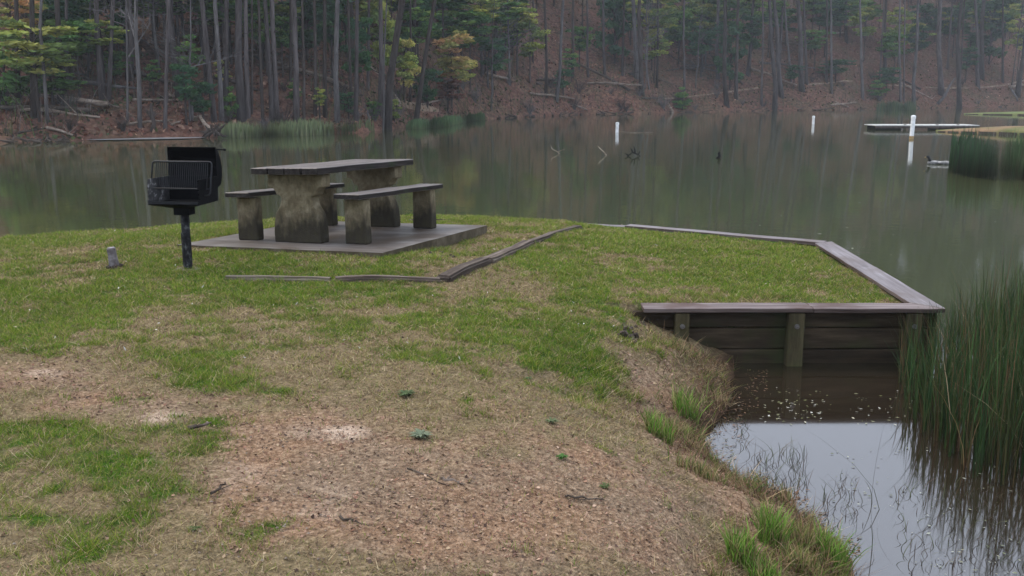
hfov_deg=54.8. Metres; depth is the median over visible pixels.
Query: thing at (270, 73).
pine tree
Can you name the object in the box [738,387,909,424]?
floating leaves
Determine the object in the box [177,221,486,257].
concrete slab
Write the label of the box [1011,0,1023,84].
pine tree
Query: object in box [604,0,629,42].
leafy tree
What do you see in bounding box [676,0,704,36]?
leafy tree
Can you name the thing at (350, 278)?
landscape timber
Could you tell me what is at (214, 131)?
root wad
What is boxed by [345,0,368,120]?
pine tree
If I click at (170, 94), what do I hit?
fallen log
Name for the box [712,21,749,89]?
leafy tree
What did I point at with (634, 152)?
branch in water
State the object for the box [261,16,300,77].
leafy tree
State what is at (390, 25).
leafy tree
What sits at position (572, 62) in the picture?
leafy tree
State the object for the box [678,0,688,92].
pine tree
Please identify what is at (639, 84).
fallen log
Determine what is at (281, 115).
bare bush
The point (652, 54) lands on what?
leafy tree
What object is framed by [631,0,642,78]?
pine tree
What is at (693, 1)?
leafy tree
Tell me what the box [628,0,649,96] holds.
pine tree
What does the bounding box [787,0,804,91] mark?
pine tree
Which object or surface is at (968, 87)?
trail
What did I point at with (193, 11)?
leafy tree
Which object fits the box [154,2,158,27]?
leafy tree
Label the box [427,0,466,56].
leafy tree
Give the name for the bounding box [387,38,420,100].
leafy tree
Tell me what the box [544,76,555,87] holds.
bare bush
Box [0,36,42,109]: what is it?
leafy tree
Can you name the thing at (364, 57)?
leafy tree
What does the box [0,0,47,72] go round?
leafy tree
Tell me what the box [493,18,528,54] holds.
leafy tree
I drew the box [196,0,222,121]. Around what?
pine tree
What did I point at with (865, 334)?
retaining wall
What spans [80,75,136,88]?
fallen log
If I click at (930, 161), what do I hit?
duck
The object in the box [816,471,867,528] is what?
water weed
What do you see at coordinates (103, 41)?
leafy tree
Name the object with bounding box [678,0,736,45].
bare tree
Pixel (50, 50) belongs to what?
leafy tree
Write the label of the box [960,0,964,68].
pine tree
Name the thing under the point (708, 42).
leafy tree
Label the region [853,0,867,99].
pine tree
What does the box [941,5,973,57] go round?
leafy tree
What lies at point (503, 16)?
leafy tree
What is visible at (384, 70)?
bare tree
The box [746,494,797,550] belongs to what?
grass tuft
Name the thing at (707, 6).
leafy tree
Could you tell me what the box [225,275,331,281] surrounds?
landscape timber
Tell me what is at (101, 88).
pine tree
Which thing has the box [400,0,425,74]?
pine tree
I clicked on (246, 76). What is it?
pine tree
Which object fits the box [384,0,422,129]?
pine tree
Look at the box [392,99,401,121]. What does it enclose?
shrub
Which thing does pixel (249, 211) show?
picnic bench
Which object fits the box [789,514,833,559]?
grass tuft
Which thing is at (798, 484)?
water weed
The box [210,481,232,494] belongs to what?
twig
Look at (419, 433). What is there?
weed
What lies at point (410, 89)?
pine tree
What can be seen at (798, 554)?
grass tuft
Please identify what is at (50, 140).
shore driftwood
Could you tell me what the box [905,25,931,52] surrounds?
leafy tree
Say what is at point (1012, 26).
leafy tree
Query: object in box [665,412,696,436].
grass tuft
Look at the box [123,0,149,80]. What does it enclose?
pine tree
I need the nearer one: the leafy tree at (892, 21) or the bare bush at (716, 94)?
the bare bush at (716, 94)
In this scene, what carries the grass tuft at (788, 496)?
on the ground at (676, 549)
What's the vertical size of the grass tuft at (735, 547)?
0.215 m
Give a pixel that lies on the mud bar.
(148, 138)
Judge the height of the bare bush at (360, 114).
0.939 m
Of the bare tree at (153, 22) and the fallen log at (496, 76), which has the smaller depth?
the bare tree at (153, 22)
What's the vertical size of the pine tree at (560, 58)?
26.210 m
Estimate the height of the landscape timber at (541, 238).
0.136 m
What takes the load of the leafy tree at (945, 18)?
on the hillside
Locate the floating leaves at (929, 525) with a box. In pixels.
[831,447,1020,575]
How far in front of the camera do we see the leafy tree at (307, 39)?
58.12 m
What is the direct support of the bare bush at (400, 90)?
on the hillside
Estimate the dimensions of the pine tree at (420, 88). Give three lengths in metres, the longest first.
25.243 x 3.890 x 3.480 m
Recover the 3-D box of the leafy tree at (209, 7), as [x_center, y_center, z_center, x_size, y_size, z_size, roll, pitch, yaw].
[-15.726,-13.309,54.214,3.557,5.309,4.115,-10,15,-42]
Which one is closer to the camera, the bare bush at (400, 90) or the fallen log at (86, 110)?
the fallen log at (86, 110)
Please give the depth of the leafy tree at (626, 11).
104.20 m
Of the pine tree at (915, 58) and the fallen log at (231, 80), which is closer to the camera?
the fallen log at (231, 80)
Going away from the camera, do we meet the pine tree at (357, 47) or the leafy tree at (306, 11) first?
the pine tree at (357, 47)
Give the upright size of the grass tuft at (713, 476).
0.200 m
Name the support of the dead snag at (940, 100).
on the hillside
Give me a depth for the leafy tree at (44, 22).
49.18 m
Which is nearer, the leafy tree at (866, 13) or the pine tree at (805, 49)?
the pine tree at (805, 49)
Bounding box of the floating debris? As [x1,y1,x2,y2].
[711,369,860,555]
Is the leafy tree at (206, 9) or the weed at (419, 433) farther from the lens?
the leafy tree at (206, 9)
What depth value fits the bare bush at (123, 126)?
45.01 m
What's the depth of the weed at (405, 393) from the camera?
5.12 m
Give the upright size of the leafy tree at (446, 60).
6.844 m
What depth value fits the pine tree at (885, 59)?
125.34 m
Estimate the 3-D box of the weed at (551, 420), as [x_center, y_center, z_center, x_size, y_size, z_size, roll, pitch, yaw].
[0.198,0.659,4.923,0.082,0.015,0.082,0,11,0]
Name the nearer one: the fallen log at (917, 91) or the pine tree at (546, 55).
the pine tree at (546, 55)
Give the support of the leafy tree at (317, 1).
on the hillside
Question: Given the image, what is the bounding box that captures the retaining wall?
[588,223,944,365]
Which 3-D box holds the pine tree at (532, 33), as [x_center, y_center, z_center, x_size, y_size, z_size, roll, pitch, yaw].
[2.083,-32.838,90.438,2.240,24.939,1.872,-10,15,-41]
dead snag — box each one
[149,103,155,131]
[190,99,193,119]
[936,77,955,104]
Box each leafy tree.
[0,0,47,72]
[0,18,80,121]
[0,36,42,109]
[11,0,43,38]
[18,61,87,104]
[25,2,73,64]
[36,0,89,76]
[37,0,119,40]
[37,18,95,96]
[45,2,93,34]
[82,19,129,96]
[91,50,134,88]
[101,12,133,69]
[106,0,188,66]
[107,0,118,63]
[141,59,163,95]
[151,2,153,40]
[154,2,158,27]
[162,2,169,72]
[169,64,200,124]
[172,34,205,78]
[179,0,201,46]
[180,1,184,36]
[184,0,249,61]
[184,0,254,26]
[187,81,216,119]
[197,0,217,39]
[213,59,232,95]
[220,0,223,64]
[229,0,300,53]
[229,11,232,64]
[231,5,288,58]
[234,0,300,69]
[242,0,284,75]
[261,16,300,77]
[276,0,345,61]
[285,0,322,57]
[307,0,351,68]
[311,0,351,83]
[312,87,326,120]
[321,0,393,57]
[340,16,372,95]
[359,0,435,45]
[363,1,395,65]
[387,2,425,54]
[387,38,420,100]
[393,0,442,76]
[401,0,435,37]
[412,68,443,107]
[416,3,418,65]
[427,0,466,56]
[430,0,473,25]
[431,9,491,55]
[431,30,477,109]
[437,78,465,112]
[439,60,477,101]
[447,11,498,90]
[459,0,499,76]
[470,1,526,74]
[470,2,499,74]
[478,37,510,95]
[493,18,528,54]
[497,0,528,47]
[497,0,537,76]
[512,17,550,83]
[562,48,579,81]
[565,26,594,69]
[593,0,636,63]
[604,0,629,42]
[622,0,678,70]
[622,6,645,30]
[641,0,656,45]
[643,33,673,83]
[659,4,693,41]
[662,0,696,63]
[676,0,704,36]
[685,29,718,76]
[687,0,732,53]
[689,2,727,29]
[689,26,727,62]
[697,0,748,26]
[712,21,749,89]
[739,0,763,32]
[739,14,768,76]
[747,0,793,56]
[772,8,802,45]
[794,0,828,58]
[794,29,835,70]
[805,0,853,56]
[821,0,865,36]
[845,7,887,60]
[848,0,887,26]
[871,67,901,95]
[875,31,908,88]
[881,7,915,70]
[900,22,936,47]
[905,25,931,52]
[909,3,936,31]
[926,8,944,40]
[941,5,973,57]
[942,11,957,35]
[953,0,988,31]
[954,47,979,82]
[961,32,985,65]
[967,0,1014,64]
[967,10,1001,38]
[990,0,1023,38]
[997,4,1021,50]
[1004,3,1019,48]
[1004,12,1023,80]
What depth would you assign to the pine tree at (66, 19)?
47.93 m
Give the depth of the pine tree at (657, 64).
102.03 m
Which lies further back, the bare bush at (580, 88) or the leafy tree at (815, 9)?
the leafy tree at (815, 9)
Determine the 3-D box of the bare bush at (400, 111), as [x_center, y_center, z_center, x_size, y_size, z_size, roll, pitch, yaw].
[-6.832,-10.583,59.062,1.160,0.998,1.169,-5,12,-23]
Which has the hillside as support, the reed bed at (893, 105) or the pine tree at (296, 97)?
the pine tree at (296, 97)
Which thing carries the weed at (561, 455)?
on the ground at (676, 549)
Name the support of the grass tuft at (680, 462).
on the ground at (676, 549)
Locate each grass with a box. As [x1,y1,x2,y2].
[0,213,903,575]
[584,313,877,575]
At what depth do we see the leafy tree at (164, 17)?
52.36 m
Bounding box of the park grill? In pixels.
[146,147,225,269]
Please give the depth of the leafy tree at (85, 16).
51.90 m
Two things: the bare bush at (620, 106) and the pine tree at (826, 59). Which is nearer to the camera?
the bare bush at (620, 106)
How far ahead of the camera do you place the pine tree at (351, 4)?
61.24 m
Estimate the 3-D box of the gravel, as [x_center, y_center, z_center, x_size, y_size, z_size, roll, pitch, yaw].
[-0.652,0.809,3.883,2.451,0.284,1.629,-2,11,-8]
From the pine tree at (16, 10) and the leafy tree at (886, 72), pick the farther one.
the leafy tree at (886, 72)
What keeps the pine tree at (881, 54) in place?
on the hillside
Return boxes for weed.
[188,526,201,530]
[396,390,415,395]
[409,428,431,437]
[546,417,558,422]
[556,453,568,458]
[600,482,609,487]
[734,413,754,448]
[742,438,812,493]
[789,418,896,555]
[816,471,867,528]
[894,475,1023,573]
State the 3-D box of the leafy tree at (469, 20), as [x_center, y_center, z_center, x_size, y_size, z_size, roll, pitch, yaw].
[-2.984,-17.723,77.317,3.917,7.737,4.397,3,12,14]
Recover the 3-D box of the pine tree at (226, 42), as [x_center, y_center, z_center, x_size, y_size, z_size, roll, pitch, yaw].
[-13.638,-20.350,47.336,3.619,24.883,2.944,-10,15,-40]
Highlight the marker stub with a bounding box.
[105,247,122,269]
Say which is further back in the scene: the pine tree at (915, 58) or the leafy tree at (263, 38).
the pine tree at (915, 58)
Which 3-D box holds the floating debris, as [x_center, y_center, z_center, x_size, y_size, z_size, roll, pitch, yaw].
[1.511,0.947,6.210,0.696,0.003,3.209,1,11,6]
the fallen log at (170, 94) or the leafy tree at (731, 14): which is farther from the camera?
the leafy tree at (731, 14)
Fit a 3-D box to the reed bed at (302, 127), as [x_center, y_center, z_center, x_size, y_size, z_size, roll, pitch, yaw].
[-10.725,-8.260,50.112,9.713,0.924,3.658,-11,16,-43]
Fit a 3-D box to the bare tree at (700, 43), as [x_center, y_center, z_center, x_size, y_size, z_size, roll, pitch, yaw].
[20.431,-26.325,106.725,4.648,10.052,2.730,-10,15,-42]
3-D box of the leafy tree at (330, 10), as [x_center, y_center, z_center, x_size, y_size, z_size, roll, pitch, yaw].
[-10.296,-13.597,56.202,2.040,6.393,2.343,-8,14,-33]
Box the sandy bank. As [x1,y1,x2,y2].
[398,101,438,111]
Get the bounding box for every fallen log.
[0,87,89,112]
[14,94,99,117]
[17,121,45,133]
[28,94,108,106]
[45,61,86,75]
[45,120,77,135]
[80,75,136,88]
[104,95,118,107]
[121,114,172,124]
[132,85,173,100]
[134,66,198,92]
[168,85,174,96]
[199,115,209,127]
[213,74,258,90]
[249,44,360,93]
[366,46,401,104]
[421,96,441,104]
[485,72,508,79]
[529,92,574,98]
[536,76,554,80]
[569,59,629,90]
[587,76,641,85]
[641,93,662,98]
[655,78,703,93]
[660,50,695,71]
[751,68,796,85]
[830,99,855,105]
[889,75,920,89]
[897,81,934,98]
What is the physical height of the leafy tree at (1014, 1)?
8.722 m
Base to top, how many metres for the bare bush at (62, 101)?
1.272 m
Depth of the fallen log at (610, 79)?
97.86 m
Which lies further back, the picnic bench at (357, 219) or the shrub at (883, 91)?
the shrub at (883, 91)
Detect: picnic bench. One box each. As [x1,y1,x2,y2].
[225,183,344,239]
[333,184,442,243]
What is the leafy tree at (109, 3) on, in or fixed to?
on the hillside
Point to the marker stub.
(114, 263)
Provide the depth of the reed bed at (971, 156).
25.76 m
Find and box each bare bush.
[54,88,83,106]
[60,115,79,130]
[113,114,132,131]
[142,105,158,118]
[217,107,237,122]
[257,117,272,130]
[268,102,294,122]
[278,80,287,91]
[330,80,347,96]
[332,80,361,110]
[349,106,364,120]
[363,99,385,120]
[393,81,406,99]
[394,106,405,119]
[460,73,472,90]
[467,86,482,102]
[522,97,535,114]
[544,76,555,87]
[565,95,581,109]
[573,79,586,92]
[614,97,627,108]
[621,100,631,111]
[633,84,645,96]
[655,95,671,108]
[711,85,722,97]
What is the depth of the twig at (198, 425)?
4.45 m
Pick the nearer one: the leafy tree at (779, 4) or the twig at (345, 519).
the twig at (345, 519)
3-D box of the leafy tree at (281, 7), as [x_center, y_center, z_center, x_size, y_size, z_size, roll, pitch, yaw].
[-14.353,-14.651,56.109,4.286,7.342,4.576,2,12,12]
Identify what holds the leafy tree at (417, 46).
on the hillside
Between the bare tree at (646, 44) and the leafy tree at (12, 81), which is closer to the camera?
the leafy tree at (12, 81)
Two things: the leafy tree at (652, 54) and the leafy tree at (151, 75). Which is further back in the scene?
the leafy tree at (652, 54)
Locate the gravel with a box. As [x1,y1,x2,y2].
[12,422,615,573]
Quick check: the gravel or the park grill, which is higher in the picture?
the park grill
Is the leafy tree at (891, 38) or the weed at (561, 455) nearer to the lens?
the weed at (561, 455)
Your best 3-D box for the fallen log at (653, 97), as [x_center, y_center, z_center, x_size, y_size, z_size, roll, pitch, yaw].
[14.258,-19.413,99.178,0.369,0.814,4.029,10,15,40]
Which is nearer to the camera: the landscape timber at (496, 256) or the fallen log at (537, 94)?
the landscape timber at (496, 256)
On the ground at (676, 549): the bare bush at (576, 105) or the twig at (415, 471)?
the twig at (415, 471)
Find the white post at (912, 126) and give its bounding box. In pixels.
[909,115,915,138]
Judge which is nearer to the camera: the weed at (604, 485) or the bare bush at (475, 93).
the weed at (604, 485)
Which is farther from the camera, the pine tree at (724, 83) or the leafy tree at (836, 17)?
the leafy tree at (836, 17)
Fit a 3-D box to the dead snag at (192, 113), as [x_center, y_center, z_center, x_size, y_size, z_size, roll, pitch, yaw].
[-15.472,-8.828,47.422,0.298,1.624,0.314,2,11,10]
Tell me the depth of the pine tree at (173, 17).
52.01 m
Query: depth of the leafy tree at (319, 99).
51.54 m
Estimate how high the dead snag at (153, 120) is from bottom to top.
1.337 m
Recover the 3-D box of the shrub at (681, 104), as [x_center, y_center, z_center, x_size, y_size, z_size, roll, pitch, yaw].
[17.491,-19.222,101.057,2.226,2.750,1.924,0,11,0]
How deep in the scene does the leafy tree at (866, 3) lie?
133.85 m
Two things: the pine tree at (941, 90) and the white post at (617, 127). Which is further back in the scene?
the pine tree at (941, 90)
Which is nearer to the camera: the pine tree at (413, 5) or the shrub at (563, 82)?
the pine tree at (413, 5)
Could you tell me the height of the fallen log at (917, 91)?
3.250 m
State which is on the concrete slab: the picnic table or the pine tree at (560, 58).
the picnic table
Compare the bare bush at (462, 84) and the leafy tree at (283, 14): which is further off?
the bare bush at (462, 84)
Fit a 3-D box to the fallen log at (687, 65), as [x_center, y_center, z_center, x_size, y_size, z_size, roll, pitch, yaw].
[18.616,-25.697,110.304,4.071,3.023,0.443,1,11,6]
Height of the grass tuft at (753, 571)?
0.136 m
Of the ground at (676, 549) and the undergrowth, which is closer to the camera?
the ground at (676, 549)
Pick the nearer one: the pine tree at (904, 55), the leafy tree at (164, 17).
the leafy tree at (164, 17)
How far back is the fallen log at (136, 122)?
45.85 m
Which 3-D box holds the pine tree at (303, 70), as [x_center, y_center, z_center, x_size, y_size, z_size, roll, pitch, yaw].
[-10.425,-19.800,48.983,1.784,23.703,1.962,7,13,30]
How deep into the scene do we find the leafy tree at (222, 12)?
53.45 m
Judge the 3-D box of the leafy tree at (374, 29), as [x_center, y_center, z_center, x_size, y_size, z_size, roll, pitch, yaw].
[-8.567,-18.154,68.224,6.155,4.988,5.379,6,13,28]
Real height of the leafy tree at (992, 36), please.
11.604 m
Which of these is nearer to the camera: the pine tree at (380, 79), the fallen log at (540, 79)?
the pine tree at (380, 79)
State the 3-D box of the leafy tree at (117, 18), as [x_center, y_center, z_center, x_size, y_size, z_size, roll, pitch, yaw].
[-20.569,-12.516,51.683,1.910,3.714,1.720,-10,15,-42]
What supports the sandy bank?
on the hillside
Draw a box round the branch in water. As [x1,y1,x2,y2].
[625,147,639,155]
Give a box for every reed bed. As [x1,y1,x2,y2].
[218,116,374,137]
[406,111,484,128]
[876,100,916,109]
[948,123,1023,180]
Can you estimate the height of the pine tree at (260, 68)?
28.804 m
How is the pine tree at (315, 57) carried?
on the hillside
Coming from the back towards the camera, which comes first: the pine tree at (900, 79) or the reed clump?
the pine tree at (900, 79)
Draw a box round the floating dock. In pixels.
[864,124,978,129]
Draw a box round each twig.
[188,421,210,429]
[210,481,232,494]
[339,515,369,525]
[407,467,448,485]
[441,475,464,483]
[565,494,602,499]
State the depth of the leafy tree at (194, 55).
48.25 m
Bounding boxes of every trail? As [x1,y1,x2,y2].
[664,87,757,98]
[808,80,852,84]
[888,79,1023,88]
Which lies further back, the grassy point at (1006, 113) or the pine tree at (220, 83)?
the grassy point at (1006, 113)
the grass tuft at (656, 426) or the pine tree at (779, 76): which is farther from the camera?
the pine tree at (779, 76)
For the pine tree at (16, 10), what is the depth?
45.04 m
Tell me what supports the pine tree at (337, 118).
on the hillside
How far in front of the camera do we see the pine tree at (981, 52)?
138.73 m
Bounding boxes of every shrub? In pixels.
[223,86,238,118]
[285,79,301,99]
[339,92,353,118]
[366,101,382,118]
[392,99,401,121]
[553,69,573,95]
[672,87,692,109]
[784,65,804,88]
[815,59,857,82]
[866,80,890,100]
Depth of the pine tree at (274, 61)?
50.13 m
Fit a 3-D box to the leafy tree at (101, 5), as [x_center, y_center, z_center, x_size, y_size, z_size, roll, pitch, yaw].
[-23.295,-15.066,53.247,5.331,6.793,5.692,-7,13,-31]
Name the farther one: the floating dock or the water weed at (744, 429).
the floating dock
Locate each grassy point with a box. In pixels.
[936,126,1023,135]
[964,111,1023,115]
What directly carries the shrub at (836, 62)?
on the hillside
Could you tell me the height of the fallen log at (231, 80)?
1.340 m
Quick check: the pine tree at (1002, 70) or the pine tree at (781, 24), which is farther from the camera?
the pine tree at (1002, 70)
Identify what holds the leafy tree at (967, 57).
on the hillside
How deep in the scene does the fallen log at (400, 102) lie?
62.02 m
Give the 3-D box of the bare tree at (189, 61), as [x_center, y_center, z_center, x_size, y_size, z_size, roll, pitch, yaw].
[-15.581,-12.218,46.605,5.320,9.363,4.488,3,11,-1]
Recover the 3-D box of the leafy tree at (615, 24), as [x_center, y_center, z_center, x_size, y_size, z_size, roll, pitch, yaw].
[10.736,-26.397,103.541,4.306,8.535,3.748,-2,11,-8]
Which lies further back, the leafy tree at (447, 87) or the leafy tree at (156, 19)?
the leafy tree at (447, 87)
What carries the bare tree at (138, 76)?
on the hillside
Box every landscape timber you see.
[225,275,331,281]
[333,275,441,282]
[437,257,490,282]
[484,240,533,263]
[529,225,582,242]
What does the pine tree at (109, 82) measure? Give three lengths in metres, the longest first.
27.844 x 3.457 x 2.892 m
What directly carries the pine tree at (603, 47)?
on the hillside
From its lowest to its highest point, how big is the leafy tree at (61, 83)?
2.964 m
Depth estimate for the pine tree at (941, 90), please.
130.09 m
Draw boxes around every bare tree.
[38,0,48,122]
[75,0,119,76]
[86,0,156,120]
[107,0,143,128]
[115,0,244,120]
[120,0,189,75]
[382,0,386,129]
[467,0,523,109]
[477,8,512,87]
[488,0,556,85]
[627,0,677,89]
[628,0,668,87]
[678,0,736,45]
[685,3,718,87]
[696,15,705,71]
[790,0,815,54]
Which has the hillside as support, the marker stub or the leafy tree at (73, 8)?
the leafy tree at (73, 8)
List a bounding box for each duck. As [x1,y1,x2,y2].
[924,155,939,163]
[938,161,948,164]
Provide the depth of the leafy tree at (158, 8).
52.38 m
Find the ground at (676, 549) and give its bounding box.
[0,217,936,575]
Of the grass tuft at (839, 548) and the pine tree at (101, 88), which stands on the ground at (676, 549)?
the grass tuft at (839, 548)
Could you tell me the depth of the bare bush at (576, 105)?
92.03 m
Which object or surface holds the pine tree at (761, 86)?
on the hillside
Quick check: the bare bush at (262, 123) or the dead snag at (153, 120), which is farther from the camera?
the bare bush at (262, 123)
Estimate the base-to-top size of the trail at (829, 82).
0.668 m
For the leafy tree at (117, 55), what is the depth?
49.30 m
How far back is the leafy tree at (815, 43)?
118.98 m
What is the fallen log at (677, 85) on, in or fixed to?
on the hillside
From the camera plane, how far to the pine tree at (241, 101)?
49.11 m
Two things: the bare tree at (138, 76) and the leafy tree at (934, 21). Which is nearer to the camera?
the bare tree at (138, 76)
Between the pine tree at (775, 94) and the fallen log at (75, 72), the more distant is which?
the pine tree at (775, 94)
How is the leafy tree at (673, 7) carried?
on the hillside
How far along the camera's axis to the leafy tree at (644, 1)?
109.14 m
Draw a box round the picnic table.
[251,159,412,243]
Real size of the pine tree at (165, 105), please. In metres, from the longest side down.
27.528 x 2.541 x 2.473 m
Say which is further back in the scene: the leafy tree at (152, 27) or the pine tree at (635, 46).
the pine tree at (635, 46)
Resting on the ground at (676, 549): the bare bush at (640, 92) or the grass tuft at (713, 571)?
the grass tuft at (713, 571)
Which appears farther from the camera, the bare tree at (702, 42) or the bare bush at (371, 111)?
the bare tree at (702, 42)
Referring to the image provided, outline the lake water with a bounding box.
[0,107,1023,575]
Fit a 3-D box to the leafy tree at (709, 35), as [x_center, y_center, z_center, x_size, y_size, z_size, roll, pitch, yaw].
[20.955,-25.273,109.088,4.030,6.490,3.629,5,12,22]
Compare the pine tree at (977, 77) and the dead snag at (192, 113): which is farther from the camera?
the pine tree at (977, 77)
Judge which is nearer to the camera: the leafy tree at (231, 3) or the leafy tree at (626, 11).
the leafy tree at (231, 3)
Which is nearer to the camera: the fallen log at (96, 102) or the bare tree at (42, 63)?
the bare tree at (42, 63)
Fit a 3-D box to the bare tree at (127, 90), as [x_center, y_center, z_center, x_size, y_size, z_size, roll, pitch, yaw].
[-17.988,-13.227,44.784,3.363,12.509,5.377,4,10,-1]
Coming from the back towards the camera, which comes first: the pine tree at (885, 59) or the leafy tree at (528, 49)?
the pine tree at (885, 59)
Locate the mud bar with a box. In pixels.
[86,137,202,139]
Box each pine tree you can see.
[14,0,28,104]
[18,0,36,118]
[38,0,77,104]
[65,0,68,78]
[89,0,108,99]
[103,0,118,100]
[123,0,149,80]
[157,0,183,97]
[161,0,175,128]
[171,0,178,74]
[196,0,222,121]
[196,1,210,94]
[209,0,230,120]
[219,0,237,111]
[230,0,252,121]
[242,0,250,118]
[249,0,255,114]
[254,0,267,122]
[258,0,279,123]
[270,0,286,120]
[278,0,310,122]
[285,0,292,83]
[301,0,311,119]
[305,0,326,115]
[312,0,332,117]
[330,0,347,122]
[343,0,354,113]
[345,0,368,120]
[349,0,364,47]
[363,0,372,89]
[372,0,387,116]
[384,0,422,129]
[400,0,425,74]
[407,0,412,101]
[414,0,436,119]
[531,0,533,62]
[539,0,550,97]
[554,0,571,101]
[567,0,577,78]
[584,0,592,77]
[596,0,609,74]
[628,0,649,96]
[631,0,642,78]
[655,1,662,87]
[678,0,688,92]
[714,0,723,79]
[715,0,736,107]
[729,0,741,99]
[746,0,754,76]
[760,0,767,105]
[760,0,779,110]
[768,0,789,98]
[779,0,790,61]
[780,0,794,82]
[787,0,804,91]
[797,0,811,84]
[821,0,828,82]
[825,0,837,93]
[844,1,848,43]
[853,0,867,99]
[876,0,892,74]
[879,0,886,78]
[893,0,906,101]
[901,0,906,101]
[910,0,926,104]
[930,0,955,95]
[945,0,954,69]
[946,0,971,107]
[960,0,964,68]
[968,0,985,88]
[970,0,992,80]
[997,0,1005,82]
[1007,3,1023,97]
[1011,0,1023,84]
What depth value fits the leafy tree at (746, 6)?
122.10 m
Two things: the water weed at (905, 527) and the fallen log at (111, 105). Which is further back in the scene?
the fallen log at (111, 105)
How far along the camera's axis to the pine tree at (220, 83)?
48.41 m
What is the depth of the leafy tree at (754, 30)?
113.46 m
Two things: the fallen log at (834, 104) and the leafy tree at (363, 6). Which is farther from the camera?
the fallen log at (834, 104)
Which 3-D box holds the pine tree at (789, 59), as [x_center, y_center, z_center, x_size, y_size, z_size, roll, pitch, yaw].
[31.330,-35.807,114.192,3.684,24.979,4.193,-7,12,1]
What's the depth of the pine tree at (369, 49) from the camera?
58.05 m
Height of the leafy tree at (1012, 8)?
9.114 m
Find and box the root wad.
[200,123,227,137]
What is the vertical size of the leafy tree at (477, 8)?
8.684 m
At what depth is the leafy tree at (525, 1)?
91.44 m
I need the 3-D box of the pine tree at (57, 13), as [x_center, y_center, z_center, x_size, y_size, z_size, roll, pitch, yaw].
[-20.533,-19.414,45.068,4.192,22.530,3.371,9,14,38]
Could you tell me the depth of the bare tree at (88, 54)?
49.39 m
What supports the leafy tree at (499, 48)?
on the hillside
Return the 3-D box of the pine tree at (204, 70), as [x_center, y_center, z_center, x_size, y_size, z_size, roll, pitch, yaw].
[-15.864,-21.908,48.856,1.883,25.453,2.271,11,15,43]
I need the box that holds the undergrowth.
[0,0,1023,137]
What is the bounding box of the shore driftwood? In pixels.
[0,105,1020,142]
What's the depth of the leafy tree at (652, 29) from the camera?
102.32 m
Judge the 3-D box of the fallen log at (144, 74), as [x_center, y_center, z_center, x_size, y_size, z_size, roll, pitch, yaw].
[-18.049,-10.881,51.289,3.859,1.640,0.451,3,12,15]
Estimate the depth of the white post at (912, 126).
45.04 m
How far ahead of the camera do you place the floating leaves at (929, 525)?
5.01 m
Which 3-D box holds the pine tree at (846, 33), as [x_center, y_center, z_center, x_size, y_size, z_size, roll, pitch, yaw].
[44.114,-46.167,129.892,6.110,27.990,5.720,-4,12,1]
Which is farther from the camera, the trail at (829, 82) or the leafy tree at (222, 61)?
the trail at (829, 82)
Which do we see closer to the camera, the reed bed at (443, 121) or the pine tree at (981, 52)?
the reed bed at (443, 121)
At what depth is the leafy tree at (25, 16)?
51.17 m
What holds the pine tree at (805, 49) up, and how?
on the hillside
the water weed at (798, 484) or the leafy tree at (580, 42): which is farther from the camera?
the leafy tree at (580, 42)
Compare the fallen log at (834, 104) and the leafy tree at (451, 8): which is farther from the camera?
the fallen log at (834, 104)
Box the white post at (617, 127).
[615,122,618,132]
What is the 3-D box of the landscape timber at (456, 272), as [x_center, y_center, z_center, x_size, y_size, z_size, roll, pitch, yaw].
[-0.415,-0.143,8.710,0.152,0.137,0.885,5,12,22]
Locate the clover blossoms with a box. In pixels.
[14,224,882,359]
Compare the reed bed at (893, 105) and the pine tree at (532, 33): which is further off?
the reed bed at (893, 105)
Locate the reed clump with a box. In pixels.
[885,245,1023,486]
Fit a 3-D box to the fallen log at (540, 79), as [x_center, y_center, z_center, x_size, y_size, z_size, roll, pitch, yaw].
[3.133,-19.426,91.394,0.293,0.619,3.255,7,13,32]
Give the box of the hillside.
[0,0,1023,142]
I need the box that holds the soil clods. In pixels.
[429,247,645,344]
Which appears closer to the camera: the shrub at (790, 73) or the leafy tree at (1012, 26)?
the shrub at (790, 73)
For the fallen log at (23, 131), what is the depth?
43.36 m
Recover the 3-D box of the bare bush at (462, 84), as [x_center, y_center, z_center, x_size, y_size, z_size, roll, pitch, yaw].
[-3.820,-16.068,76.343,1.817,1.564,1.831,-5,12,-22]
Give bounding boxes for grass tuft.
[640,406,683,445]
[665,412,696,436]
[671,384,711,424]
[676,449,716,477]
[691,457,731,486]
[706,560,733,575]
[712,514,768,568]
[739,553,787,575]
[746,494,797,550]
[774,479,799,507]
[780,539,826,575]
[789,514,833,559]
[807,513,872,574]
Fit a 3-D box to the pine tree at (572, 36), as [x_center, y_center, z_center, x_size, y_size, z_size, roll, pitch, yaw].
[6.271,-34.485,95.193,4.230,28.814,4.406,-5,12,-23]
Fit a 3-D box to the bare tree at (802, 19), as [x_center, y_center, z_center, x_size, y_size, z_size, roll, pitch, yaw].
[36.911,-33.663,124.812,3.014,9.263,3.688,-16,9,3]
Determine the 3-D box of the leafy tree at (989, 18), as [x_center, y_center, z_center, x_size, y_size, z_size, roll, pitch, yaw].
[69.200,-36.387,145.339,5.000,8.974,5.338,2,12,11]

